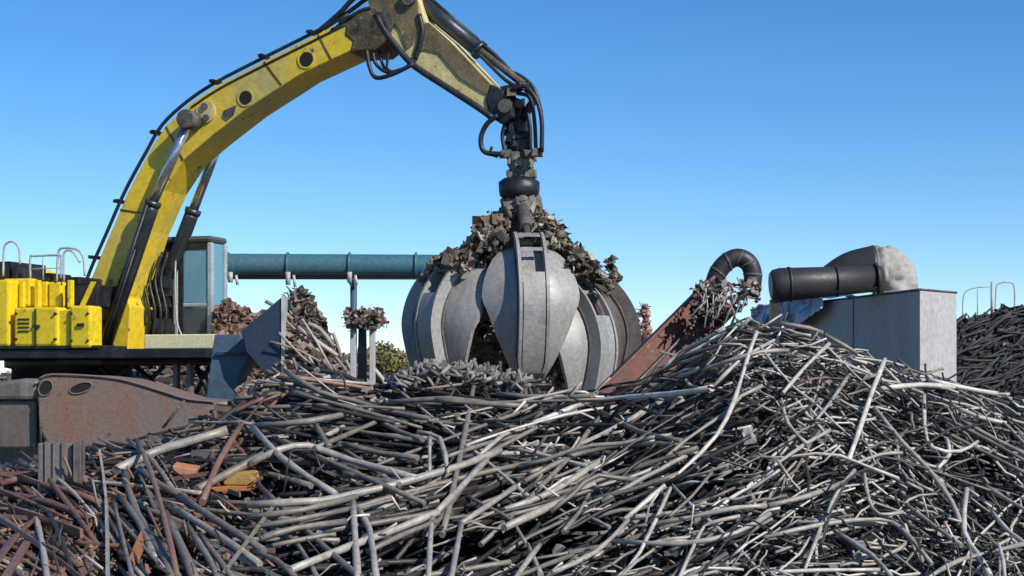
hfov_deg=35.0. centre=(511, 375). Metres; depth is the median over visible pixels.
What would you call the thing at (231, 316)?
scrap heap
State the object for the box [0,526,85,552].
steel rod
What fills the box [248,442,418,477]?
steel rod
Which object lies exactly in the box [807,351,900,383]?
steel rod
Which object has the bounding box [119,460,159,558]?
steel rod
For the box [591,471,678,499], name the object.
steel rod
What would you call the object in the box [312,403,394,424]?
steel rod
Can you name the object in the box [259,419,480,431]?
steel rod
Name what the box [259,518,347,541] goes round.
steel rod
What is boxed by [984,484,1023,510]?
steel rod
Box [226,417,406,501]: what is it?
steel rod
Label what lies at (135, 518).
steel rod
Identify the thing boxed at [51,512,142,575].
steel rod
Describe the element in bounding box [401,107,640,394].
orange peel grapple
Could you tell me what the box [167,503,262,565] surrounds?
steel rod
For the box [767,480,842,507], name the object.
steel rod
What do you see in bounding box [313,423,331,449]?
steel rod
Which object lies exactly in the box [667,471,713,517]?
steel rod
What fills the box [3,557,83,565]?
steel rod
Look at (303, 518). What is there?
steel rod
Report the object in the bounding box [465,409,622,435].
steel rod
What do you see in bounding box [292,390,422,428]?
steel rod
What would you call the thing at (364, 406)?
steel rod
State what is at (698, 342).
steel rod
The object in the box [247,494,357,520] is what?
steel rod
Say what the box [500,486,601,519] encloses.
steel rod
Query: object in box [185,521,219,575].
steel rod
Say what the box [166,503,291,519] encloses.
steel rod
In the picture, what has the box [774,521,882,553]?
steel rod
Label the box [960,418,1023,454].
steel rod
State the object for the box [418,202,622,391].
clutched scrap
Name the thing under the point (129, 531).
steel rod
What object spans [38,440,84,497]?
sheet
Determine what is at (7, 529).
steel rod
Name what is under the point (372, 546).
steel rod
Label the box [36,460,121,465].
steel rod
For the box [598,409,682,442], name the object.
steel rod
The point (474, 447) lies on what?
steel rod
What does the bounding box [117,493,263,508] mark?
flat bar
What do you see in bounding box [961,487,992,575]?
steel rod
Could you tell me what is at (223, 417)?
steel rod
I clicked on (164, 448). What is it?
steel rod
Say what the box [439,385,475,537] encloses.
steel rod
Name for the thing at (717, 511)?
steel rod
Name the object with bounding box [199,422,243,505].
steel rod
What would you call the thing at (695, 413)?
steel rod
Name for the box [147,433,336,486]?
steel rod
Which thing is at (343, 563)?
steel rod
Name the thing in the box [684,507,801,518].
steel rod
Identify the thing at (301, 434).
steel rod
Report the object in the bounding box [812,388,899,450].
steel rod
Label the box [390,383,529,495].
steel rod
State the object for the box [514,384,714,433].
steel rod
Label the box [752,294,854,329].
tarpaulin
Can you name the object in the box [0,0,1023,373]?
sky
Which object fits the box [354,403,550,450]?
steel rod
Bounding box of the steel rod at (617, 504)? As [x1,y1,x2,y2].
[530,486,657,546]
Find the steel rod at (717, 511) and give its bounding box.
[651,503,768,526]
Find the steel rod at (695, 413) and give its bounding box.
[613,409,699,458]
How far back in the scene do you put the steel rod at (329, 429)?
12.15 m
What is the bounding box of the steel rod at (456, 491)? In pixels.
[436,457,488,511]
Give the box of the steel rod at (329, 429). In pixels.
[300,417,473,433]
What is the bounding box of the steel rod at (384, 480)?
[351,473,400,487]
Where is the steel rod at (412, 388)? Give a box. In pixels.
[409,386,503,400]
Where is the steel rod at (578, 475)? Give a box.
[502,458,601,513]
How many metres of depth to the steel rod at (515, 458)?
11.70 m
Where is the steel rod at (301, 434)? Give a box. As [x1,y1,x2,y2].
[266,425,342,444]
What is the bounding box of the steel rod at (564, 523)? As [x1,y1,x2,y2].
[551,460,649,532]
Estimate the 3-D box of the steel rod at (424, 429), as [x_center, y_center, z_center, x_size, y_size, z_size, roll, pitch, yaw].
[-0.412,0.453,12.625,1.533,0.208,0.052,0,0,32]
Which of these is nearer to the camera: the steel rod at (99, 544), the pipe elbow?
the steel rod at (99, 544)
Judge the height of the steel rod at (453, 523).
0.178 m
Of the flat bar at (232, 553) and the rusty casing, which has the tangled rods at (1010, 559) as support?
the flat bar at (232, 553)
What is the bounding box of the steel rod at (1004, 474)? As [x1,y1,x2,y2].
[976,438,1023,492]
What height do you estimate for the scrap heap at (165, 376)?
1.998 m
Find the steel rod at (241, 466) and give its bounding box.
[193,451,263,490]
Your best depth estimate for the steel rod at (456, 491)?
10.67 m
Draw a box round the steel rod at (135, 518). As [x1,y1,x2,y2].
[118,494,154,552]
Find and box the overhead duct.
[195,252,520,392]
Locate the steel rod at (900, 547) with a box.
[837,538,909,567]
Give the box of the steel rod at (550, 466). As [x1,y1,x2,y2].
[522,441,683,483]
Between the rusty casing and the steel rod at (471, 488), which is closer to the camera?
the steel rod at (471, 488)
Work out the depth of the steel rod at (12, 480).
11.70 m
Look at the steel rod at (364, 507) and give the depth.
10.50 m
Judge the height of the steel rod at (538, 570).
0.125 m
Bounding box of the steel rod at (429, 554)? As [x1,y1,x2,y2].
[426,515,434,575]
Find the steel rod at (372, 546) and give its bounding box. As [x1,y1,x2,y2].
[356,506,379,575]
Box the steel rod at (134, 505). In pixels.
[121,469,174,575]
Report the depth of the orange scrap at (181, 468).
11.39 m
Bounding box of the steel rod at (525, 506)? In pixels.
[480,470,640,519]
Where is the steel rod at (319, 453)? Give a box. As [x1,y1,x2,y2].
[205,445,373,456]
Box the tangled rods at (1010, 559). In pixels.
[0,311,1023,575]
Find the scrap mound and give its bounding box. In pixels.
[4,320,1023,575]
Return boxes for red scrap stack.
[635,302,652,343]
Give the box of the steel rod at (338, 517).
[252,515,349,530]
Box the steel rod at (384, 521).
[315,509,434,532]
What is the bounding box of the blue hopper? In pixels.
[207,296,316,409]
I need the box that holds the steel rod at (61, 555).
[30,533,87,573]
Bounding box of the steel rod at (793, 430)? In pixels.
[780,398,809,446]
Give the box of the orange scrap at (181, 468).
[172,462,199,474]
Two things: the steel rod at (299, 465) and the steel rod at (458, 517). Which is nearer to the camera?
the steel rod at (458, 517)
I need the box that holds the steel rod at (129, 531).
[91,491,163,572]
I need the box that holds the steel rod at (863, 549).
[832,529,893,575]
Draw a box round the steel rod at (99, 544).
[73,540,122,548]
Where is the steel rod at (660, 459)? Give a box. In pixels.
[577,445,698,483]
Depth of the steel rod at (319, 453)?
12.26 m
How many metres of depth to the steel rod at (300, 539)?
9.67 m
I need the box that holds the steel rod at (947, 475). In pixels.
[873,454,990,491]
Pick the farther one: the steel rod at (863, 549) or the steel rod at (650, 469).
the steel rod at (650, 469)
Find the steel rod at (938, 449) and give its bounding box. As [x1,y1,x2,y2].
[922,394,978,452]
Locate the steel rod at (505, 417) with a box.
[376,402,549,464]
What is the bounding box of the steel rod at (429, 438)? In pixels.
[427,435,431,470]
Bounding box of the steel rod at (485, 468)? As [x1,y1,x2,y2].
[356,452,557,501]
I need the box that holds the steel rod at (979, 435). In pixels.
[943,416,1023,461]
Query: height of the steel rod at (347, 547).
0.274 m
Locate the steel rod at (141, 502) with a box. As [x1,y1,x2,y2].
[88,490,147,505]
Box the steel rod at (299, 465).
[161,438,336,473]
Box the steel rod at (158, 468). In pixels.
[126,438,174,487]
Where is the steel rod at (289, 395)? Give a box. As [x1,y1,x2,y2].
[286,394,464,418]
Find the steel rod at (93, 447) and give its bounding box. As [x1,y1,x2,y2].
[91,445,142,463]
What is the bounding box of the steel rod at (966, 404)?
[927,393,1023,423]
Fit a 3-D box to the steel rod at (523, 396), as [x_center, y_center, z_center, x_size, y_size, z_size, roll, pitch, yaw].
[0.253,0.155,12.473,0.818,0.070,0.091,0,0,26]
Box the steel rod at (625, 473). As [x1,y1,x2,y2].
[606,428,711,492]
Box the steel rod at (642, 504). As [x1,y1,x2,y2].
[622,330,758,521]
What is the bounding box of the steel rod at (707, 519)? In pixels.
[671,484,765,575]
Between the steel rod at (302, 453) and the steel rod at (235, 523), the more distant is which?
the steel rod at (302, 453)
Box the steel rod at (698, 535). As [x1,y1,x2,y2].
[678,514,739,575]
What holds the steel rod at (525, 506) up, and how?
on the tangled rods at (1010, 559)
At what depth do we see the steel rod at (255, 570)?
9.20 m
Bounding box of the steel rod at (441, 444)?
[417,430,449,474]
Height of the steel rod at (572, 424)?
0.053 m
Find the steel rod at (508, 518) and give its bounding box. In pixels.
[466,495,526,545]
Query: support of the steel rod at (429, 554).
on the tangled rods at (1010, 559)
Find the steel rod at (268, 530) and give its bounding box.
[227,519,369,537]
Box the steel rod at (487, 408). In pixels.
[419,388,578,424]
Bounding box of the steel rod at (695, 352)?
[651,336,730,376]
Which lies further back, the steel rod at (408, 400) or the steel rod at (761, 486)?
the steel rod at (408, 400)
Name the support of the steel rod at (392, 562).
on the tangled rods at (1010, 559)
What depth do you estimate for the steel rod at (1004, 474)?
10.80 m
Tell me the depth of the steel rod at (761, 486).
10.22 m
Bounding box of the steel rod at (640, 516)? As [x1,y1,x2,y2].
[629,500,707,520]
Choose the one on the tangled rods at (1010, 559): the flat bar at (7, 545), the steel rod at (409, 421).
the flat bar at (7, 545)
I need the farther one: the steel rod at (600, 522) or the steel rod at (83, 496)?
the steel rod at (83, 496)
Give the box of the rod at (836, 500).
[821,466,887,543]
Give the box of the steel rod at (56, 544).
[48,539,78,561]
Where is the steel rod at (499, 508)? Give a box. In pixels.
[280,507,501,536]
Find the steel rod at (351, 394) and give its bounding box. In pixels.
[188,389,388,420]
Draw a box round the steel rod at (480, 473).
[319,460,529,521]
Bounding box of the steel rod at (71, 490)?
[35,463,95,515]
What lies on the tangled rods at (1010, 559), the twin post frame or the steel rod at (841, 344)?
the steel rod at (841, 344)
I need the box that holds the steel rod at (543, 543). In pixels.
[507,535,559,566]
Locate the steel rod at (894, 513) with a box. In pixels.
[862,471,903,515]
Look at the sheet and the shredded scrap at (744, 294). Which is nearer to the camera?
the sheet
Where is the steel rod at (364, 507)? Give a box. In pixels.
[262,481,458,534]
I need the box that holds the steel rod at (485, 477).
[344,467,523,503]
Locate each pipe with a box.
[706,248,762,301]
[768,263,883,323]
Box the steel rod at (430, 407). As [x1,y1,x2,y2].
[325,397,542,410]
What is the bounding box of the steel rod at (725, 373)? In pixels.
[713,339,774,386]
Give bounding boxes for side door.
[59,310,70,344]
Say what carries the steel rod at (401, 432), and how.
on the tangled rods at (1010, 559)
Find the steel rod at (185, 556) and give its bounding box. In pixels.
[165,509,198,575]
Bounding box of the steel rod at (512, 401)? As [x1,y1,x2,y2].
[411,398,593,405]
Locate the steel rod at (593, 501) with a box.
[541,460,683,527]
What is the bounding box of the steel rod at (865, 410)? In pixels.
[845,357,886,463]
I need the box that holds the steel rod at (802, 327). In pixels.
[779,321,823,334]
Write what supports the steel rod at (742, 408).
on the steel rod at (642, 504)
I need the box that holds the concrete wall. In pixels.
[750,288,957,382]
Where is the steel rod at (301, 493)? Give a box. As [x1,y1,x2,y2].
[278,479,445,497]
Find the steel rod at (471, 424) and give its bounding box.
[406,419,544,429]
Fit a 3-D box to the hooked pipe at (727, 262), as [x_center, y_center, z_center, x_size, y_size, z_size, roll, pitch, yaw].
[2.090,-0.949,15.400,0.574,0.521,0.187,0,0,0]
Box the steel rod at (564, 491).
[535,464,655,502]
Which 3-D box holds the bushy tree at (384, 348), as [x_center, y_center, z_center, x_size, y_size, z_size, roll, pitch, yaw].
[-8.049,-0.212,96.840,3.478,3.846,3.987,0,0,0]
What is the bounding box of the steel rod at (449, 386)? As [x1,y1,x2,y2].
[421,381,489,390]
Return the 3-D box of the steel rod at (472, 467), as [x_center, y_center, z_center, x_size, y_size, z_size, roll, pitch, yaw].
[-0.341,0.657,11.263,0.039,0.560,2.257,0,0,32]
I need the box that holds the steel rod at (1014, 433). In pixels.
[982,405,1023,444]
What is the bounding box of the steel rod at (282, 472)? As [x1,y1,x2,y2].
[207,445,319,488]
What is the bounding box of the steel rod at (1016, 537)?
[990,510,1023,541]
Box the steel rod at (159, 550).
[144,528,181,575]
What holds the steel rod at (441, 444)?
on the tangled rods at (1010, 559)
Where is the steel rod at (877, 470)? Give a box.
[752,452,898,479]
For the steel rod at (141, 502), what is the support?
on the tangled rods at (1010, 559)
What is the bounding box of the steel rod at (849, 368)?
[816,335,880,395]
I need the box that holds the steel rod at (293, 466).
[250,424,338,494]
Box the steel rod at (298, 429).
[188,412,325,497]
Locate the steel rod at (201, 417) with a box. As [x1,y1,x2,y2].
[198,415,399,452]
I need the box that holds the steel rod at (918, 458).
[872,406,961,526]
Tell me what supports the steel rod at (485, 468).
on the tangled rods at (1010, 559)
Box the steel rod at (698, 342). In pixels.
[661,326,725,370]
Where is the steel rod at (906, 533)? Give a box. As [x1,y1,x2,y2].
[763,518,933,565]
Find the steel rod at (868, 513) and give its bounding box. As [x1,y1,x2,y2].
[866,511,919,530]
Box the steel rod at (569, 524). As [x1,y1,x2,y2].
[561,485,593,532]
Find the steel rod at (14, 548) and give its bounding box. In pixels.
[0,540,40,558]
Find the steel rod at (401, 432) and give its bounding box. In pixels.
[379,422,423,440]
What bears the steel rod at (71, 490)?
on the tangled rods at (1010, 559)
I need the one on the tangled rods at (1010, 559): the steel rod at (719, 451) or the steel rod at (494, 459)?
the steel rod at (494, 459)
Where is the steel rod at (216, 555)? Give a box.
[197,532,233,575]
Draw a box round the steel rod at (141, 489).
[85,472,171,497]
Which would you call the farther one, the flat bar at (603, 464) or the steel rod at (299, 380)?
the steel rod at (299, 380)
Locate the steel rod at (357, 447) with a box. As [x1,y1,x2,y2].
[342,441,419,459]
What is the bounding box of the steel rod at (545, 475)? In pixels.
[500,448,652,506]
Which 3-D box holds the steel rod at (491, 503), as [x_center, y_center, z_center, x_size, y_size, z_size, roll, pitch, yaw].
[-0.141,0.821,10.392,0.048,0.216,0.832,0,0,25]
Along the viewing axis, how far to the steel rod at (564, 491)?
10.62 m
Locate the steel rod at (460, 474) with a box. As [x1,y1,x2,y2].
[287,472,463,525]
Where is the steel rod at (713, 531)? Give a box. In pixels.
[670,524,718,575]
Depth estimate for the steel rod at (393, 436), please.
11.90 m
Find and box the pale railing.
[962,281,1015,314]
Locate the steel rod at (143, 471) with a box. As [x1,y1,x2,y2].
[137,466,187,496]
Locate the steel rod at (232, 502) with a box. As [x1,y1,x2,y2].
[208,500,246,504]
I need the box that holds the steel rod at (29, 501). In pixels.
[0,488,74,521]
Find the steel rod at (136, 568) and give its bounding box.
[87,502,144,575]
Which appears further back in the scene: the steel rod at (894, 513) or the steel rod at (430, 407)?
the steel rod at (430, 407)
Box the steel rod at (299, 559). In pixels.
[136,479,340,575]
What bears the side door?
in the scrap handler
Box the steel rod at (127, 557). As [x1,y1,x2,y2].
[112,499,134,575]
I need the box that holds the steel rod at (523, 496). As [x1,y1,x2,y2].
[399,465,611,532]
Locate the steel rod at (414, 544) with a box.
[347,532,453,561]
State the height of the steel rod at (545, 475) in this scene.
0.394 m
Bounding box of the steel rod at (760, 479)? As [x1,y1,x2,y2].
[705,469,773,516]
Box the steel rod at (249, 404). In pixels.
[220,396,263,416]
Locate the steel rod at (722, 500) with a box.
[686,491,763,509]
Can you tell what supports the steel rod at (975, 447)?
on the tangled rods at (1010, 559)
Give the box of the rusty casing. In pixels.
[0,373,230,447]
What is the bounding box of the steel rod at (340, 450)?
[271,432,437,477]
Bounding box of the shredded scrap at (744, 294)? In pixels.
[689,276,761,326]
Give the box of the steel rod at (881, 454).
[853,451,902,465]
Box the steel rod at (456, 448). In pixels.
[418,388,583,465]
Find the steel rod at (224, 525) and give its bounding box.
[177,493,266,552]
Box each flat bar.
[0,502,82,537]
[0,513,72,523]
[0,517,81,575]
[0,518,33,561]
[1,522,55,530]
[1,530,36,575]
[15,466,138,504]
[83,562,105,575]
[98,449,109,575]
[101,503,122,547]
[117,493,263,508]
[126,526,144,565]
[133,419,198,474]
[145,439,197,532]
[149,504,274,544]
[155,457,280,461]
[158,471,210,482]
[165,462,240,496]
[174,520,280,575]
[191,451,410,471]
[198,517,241,545]
[216,548,274,554]
[225,494,428,523]
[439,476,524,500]
[563,405,693,494]
[567,398,669,449]
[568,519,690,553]
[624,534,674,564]
[883,443,989,513]
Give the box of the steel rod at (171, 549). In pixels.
[135,438,179,574]
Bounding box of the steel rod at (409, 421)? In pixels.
[325,410,414,423]
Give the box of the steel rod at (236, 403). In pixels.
[233,402,443,416]
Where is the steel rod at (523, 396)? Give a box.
[495,391,593,399]
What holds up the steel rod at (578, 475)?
on the tangled rods at (1010, 559)
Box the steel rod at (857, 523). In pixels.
[797,520,955,531]
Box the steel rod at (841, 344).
[823,333,858,355]
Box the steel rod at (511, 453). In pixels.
[387,451,537,458]
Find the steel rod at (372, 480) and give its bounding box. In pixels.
[220,411,426,505]
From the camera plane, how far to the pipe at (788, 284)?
27.29 m
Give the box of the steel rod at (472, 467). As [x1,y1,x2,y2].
[375,426,546,513]
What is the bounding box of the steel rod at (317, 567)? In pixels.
[216,561,388,572]
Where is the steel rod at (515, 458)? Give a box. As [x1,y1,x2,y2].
[325,435,531,461]
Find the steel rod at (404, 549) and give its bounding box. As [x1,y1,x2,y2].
[393,411,533,558]
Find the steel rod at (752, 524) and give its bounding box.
[613,511,771,546]
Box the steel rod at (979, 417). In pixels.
[949,403,1006,424]
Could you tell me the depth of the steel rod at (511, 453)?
11.63 m
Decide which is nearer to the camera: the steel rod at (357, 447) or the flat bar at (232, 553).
the flat bar at (232, 553)
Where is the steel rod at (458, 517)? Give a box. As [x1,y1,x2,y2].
[381,512,488,525]
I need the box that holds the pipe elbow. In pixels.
[824,245,918,309]
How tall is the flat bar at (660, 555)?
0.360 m
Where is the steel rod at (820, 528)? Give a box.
[803,468,855,568]
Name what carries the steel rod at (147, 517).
on the tangled rods at (1010, 559)
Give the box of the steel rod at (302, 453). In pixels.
[273,438,343,472]
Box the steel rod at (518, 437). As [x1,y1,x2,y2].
[411,411,569,492]
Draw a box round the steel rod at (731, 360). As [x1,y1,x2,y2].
[678,348,788,377]
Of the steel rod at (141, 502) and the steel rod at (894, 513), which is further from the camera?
the steel rod at (141, 502)
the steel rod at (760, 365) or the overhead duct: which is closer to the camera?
the steel rod at (760, 365)
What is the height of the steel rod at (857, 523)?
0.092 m
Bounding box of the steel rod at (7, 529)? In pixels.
[0,510,87,532]
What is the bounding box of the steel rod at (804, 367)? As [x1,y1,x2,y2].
[781,342,830,394]
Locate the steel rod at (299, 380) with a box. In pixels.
[282,368,430,420]
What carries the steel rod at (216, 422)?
on the tangled rods at (1010, 559)
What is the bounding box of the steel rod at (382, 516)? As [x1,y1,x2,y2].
[339,502,418,536]
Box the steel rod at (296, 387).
[269,377,490,439]
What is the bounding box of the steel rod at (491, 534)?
[478,414,602,546]
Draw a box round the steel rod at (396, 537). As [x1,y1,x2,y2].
[366,519,437,554]
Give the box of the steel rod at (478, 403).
[435,397,527,408]
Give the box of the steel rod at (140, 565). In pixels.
[87,490,149,575]
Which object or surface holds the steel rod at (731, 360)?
on the tangled rods at (1010, 559)
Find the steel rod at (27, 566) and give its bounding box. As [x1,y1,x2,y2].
[23,564,35,570]
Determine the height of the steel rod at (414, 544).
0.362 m
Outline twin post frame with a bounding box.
[346,313,376,383]
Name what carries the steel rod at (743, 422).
on the tangled rods at (1010, 559)
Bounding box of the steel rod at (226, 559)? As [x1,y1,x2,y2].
[189,541,237,565]
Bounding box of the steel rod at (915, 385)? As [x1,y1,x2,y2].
[878,382,955,390]
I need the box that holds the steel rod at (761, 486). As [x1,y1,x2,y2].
[748,423,822,500]
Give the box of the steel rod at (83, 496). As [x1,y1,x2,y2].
[14,474,102,504]
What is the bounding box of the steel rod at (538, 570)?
[526,543,543,575]
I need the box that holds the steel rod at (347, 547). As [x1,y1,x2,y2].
[287,509,440,572]
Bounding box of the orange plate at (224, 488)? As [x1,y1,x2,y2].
[211,484,256,491]
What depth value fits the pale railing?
30.99 m
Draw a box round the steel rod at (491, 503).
[458,484,518,523]
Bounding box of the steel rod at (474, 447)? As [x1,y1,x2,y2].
[448,433,520,458]
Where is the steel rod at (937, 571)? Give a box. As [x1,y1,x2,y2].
[927,541,1023,575]
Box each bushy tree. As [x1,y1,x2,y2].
[345,349,401,391]
[357,340,406,374]
[390,348,407,391]
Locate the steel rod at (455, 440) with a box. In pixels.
[381,432,565,447]
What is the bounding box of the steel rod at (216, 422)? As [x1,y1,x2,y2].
[188,420,251,424]
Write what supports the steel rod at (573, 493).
on the tangled rods at (1010, 559)
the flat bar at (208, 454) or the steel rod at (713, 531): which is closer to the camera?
the steel rod at (713, 531)
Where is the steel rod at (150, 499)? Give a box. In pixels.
[136,472,165,537]
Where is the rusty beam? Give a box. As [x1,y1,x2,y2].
[598,275,741,392]
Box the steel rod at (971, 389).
[927,377,997,395]
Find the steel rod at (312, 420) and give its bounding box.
[252,410,358,428]
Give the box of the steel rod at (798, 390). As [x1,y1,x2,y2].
[759,345,876,453]
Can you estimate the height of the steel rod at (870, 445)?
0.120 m
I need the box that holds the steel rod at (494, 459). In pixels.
[489,419,558,461]
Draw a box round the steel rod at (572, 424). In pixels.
[470,419,658,426]
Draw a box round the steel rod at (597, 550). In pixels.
[550,518,629,572]
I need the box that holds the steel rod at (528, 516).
[501,481,595,531]
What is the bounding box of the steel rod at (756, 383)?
[738,375,885,408]
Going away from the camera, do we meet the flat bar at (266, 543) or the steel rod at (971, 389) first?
the flat bar at (266, 543)
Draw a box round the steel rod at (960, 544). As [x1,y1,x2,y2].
[904,503,963,547]
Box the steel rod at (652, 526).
[618,486,671,574]
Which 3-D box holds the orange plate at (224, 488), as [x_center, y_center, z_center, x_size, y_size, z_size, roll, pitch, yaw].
[-1.903,0.764,11.157,0.287,0.043,0.300,0,0,0]
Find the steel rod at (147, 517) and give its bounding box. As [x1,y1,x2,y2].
[68,484,196,534]
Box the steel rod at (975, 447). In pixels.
[926,421,1023,473]
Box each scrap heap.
[0,366,209,396]
[210,297,266,379]
[217,364,377,406]
[264,285,397,400]
[956,303,1023,402]
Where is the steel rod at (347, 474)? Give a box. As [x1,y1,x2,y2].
[342,470,395,479]
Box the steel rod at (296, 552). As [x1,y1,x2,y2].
[279,516,437,558]
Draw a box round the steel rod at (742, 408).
[732,379,825,412]
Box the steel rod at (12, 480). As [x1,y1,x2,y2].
[0,471,90,486]
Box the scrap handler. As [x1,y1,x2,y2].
[0,0,543,467]
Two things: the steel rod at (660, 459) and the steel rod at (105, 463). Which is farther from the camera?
the steel rod at (105, 463)
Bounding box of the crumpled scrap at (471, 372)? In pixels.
[0,332,1023,575]
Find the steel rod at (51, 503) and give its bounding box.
[0,490,97,523]
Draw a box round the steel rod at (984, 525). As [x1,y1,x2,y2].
[970,522,1023,539]
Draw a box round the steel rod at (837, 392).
[815,375,849,420]
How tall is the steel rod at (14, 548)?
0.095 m
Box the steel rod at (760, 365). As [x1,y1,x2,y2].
[623,326,783,418]
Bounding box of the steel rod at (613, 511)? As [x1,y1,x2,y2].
[582,502,659,521]
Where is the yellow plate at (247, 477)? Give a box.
[224,470,259,484]
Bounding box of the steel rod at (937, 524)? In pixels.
[929,513,981,575]
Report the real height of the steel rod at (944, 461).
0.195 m
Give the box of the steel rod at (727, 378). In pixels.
[675,364,748,407]
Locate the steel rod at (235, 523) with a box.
[230,520,327,526]
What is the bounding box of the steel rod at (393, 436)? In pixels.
[233,412,427,443]
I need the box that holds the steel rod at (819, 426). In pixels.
[790,393,846,455]
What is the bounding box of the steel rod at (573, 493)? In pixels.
[549,473,638,513]
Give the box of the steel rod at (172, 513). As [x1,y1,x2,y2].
[168,510,297,537]
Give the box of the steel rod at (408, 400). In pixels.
[383,396,511,409]
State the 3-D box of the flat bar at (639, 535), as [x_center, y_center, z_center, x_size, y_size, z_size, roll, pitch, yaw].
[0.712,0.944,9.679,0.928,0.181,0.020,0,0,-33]
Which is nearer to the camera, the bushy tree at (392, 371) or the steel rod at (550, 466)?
the steel rod at (550, 466)
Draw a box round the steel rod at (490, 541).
[448,534,527,549]
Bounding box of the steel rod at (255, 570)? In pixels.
[193,560,306,575]
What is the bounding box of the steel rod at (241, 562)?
[236,526,383,563]
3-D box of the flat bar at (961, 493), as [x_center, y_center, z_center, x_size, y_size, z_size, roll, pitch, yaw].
[2.766,0.662,10.521,0.058,0.445,0.927,0,0,-35]
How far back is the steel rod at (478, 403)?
12.34 m
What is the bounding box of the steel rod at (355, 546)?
[349,499,360,575]
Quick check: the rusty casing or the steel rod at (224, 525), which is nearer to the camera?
the steel rod at (224, 525)
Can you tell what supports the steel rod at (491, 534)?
on the tangled rods at (1010, 559)
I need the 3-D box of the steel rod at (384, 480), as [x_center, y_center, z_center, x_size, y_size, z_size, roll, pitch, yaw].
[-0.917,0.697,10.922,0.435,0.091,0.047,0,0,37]
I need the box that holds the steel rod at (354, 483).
[322,429,528,495]
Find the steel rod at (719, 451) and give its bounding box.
[665,434,750,486]
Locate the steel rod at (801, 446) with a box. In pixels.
[771,428,830,468]
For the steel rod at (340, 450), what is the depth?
11.99 m
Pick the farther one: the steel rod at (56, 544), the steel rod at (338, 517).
the steel rod at (338, 517)
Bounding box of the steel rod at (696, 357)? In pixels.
[666,337,736,370]
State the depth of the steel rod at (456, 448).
11.92 m
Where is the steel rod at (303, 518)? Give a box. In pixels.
[247,506,350,530]
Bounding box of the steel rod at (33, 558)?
[23,552,66,575]
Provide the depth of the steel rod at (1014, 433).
11.35 m
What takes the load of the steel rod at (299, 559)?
on the scrap mound
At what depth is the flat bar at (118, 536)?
10.01 m
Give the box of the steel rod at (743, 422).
[655,417,758,447]
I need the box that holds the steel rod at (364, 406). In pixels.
[297,403,404,409]
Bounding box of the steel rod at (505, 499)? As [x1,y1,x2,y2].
[382,479,543,548]
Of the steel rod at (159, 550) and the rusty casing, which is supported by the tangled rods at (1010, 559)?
the steel rod at (159, 550)
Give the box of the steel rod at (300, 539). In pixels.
[271,532,335,547]
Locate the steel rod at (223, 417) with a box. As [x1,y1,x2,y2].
[180,400,246,451]
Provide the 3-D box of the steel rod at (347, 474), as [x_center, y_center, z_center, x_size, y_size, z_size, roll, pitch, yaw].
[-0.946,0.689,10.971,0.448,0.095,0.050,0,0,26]
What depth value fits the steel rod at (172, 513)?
10.40 m
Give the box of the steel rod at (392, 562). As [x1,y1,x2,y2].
[259,558,425,574]
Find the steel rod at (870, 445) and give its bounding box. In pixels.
[807,435,914,450]
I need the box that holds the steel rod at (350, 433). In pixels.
[312,420,379,449]
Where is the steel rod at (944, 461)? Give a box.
[936,437,951,469]
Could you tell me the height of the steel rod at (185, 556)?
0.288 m
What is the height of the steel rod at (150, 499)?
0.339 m
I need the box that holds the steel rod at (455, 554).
[449,521,463,575]
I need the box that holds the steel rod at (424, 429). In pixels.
[405,427,535,447]
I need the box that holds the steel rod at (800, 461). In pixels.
[772,425,824,507]
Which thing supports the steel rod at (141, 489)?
on the tangled rods at (1010, 559)
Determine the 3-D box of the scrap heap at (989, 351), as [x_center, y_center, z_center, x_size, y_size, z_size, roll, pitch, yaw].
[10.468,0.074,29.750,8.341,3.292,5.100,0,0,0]
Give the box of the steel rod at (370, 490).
[247,447,502,507]
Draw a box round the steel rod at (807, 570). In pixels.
[764,568,879,573]
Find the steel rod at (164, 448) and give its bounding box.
[112,426,228,474]
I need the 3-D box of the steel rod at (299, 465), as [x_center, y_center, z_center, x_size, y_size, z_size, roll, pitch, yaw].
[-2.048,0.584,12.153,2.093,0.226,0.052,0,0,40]
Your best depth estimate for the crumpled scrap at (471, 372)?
11.26 m
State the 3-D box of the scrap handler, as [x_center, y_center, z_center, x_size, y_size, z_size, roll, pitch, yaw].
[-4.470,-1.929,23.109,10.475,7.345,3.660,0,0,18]
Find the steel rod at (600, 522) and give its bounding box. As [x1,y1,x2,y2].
[586,515,610,528]
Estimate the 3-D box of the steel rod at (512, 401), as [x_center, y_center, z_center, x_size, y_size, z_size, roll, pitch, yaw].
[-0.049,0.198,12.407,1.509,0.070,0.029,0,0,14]
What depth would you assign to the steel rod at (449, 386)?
12.80 m
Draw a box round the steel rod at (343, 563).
[255,482,362,575]
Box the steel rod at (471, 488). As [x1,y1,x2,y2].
[330,484,478,526]
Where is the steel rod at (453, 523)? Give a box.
[375,516,486,542]
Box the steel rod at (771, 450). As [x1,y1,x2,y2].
[711,422,821,482]
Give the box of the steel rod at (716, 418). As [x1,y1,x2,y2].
[652,384,763,469]
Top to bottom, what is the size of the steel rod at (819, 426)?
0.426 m
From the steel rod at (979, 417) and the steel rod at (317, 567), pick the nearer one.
the steel rod at (317, 567)
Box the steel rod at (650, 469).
[573,461,665,498]
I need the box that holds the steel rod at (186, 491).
[83,479,202,495]
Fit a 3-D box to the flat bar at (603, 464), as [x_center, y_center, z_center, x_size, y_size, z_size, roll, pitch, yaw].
[0.727,0.520,10.778,1.240,0.652,0.057,0,0,-35]
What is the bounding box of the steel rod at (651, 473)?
[600,454,688,502]
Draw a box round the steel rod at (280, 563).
[252,549,297,575]

